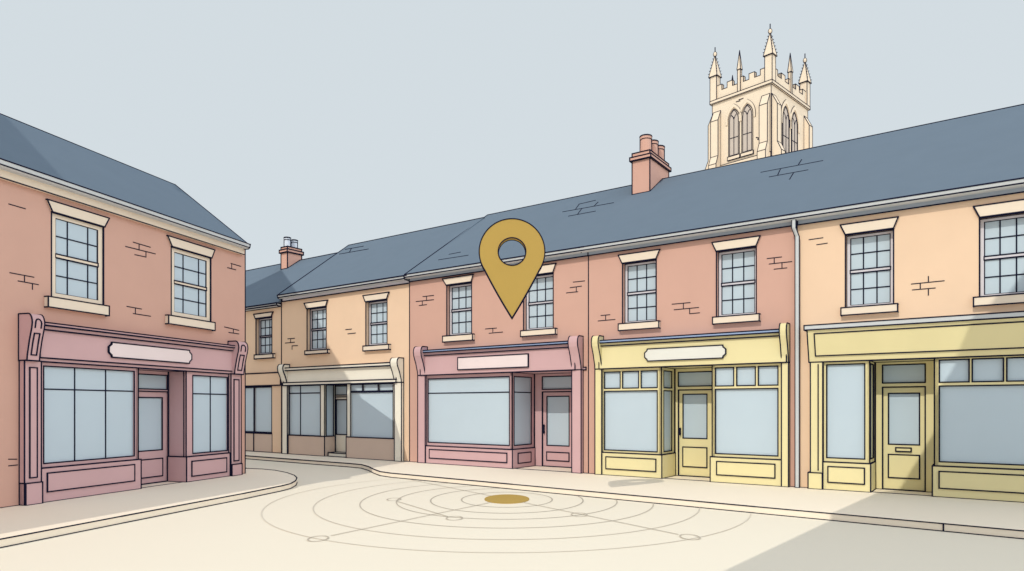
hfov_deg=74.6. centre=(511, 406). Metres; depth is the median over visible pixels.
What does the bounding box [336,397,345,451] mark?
door
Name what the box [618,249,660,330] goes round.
window
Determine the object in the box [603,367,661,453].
display window
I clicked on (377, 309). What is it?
window
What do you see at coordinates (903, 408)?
door
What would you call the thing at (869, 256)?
window
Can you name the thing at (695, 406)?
door
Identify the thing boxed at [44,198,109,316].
window
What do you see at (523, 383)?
side window
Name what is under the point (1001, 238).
window
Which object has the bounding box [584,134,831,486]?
shop house
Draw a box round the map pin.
[479,218,544,318]
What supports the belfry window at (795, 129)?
in the church tower
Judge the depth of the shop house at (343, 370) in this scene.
21.66 m
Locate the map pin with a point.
(511, 285)
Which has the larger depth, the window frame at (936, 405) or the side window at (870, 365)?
the side window at (870, 365)
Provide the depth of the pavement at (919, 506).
12.62 m
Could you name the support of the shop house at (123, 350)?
on the road
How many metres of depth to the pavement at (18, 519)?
11.56 m
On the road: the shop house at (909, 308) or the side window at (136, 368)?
the shop house at (909, 308)
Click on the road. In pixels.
(240, 535)
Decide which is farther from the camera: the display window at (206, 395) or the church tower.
the church tower
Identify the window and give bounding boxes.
[42,362,138,467]
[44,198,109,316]
[136,368,137,458]
[165,235,215,330]
[184,371,228,455]
[246,386,271,432]
[253,311,274,359]
[288,385,325,435]
[303,299,329,354]
[324,385,334,435]
[346,384,347,435]
[347,383,393,437]
[362,291,390,351]
[426,373,513,448]
[442,274,474,342]
[510,373,533,448]
[520,263,557,336]
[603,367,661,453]
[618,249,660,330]
[659,368,674,453]
[711,235,760,324]
[712,363,780,458]
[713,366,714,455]
[726,104,741,160]
[739,99,755,157]
[782,100,791,152]
[790,106,799,151]
[823,361,868,462]
[840,216,898,316]
[866,361,874,462]
[934,356,1023,468]
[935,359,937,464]
[973,199,1023,306]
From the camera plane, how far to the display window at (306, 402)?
22.49 m
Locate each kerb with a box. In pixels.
[0,468,297,547]
[246,455,1023,538]
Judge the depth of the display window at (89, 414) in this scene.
12.29 m
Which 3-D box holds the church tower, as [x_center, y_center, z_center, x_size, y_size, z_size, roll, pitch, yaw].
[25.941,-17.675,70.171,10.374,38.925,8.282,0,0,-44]
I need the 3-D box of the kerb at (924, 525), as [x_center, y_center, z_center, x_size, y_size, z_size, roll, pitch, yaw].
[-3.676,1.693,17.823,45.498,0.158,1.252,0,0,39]
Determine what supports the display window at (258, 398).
in the shop house at (265, 285)
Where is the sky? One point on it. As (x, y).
(328, 126)
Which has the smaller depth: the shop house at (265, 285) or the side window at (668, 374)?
the side window at (668, 374)
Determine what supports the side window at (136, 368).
in the shop house at (123, 350)
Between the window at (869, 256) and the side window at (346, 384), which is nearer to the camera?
the window at (869, 256)
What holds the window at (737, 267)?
in the shop house at (691, 324)
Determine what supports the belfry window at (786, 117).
in the church tower
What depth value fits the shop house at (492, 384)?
18.22 m
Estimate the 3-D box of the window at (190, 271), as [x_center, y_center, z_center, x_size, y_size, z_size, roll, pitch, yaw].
[-7.032,-2.644,14.698,0.220,1.877,1.435,0,0,17]
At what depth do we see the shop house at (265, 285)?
24.22 m
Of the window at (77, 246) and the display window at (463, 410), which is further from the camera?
the display window at (463, 410)
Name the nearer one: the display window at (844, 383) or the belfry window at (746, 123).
the display window at (844, 383)
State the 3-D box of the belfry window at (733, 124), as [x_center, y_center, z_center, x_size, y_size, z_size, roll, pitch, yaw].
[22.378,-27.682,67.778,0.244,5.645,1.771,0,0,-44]
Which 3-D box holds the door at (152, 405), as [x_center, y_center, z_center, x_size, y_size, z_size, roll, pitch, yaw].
[-7.670,0.659,14.208,0.084,1.968,0.961,0,0,17]
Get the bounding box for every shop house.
[0,113,250,507]
[246,237,336,452]
[277,217,484,461]
[404,185,637,473]
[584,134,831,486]
[763,104,1023,502]
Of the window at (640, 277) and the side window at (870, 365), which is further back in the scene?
the window at (640, 277)
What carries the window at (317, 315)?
in the shop house at (343, 370)
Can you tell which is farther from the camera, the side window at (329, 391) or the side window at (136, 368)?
the side window at (329, 391)
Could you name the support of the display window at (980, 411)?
in the shop house at (909, 308)
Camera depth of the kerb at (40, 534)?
10.29 m
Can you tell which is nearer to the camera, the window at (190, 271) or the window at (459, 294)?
the window at (190, 271)
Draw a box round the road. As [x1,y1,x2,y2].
[0,459,1023,570]
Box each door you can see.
[139,392,166,483]
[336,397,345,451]
[543,392,570,467]
[679,390,711,476]
[883,387,923,490]
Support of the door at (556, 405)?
in the shop house at (492, 384)
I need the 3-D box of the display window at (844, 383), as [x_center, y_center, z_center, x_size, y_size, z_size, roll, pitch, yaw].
[6.494,0.112,13.053,0.840,1.991,0.072,0,0,35]
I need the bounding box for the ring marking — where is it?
[261,478,750,552]
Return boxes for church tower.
[705,24,812,168]
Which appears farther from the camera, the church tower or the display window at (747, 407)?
the church tower
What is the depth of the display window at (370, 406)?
20.71 m
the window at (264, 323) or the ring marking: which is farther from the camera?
the window at (264, 323)
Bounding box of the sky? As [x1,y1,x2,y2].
[0,0,1023,269]
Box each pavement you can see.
[0,469,289,536]
[246,451,1023,528]
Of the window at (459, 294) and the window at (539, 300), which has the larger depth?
the window at (459, 294)

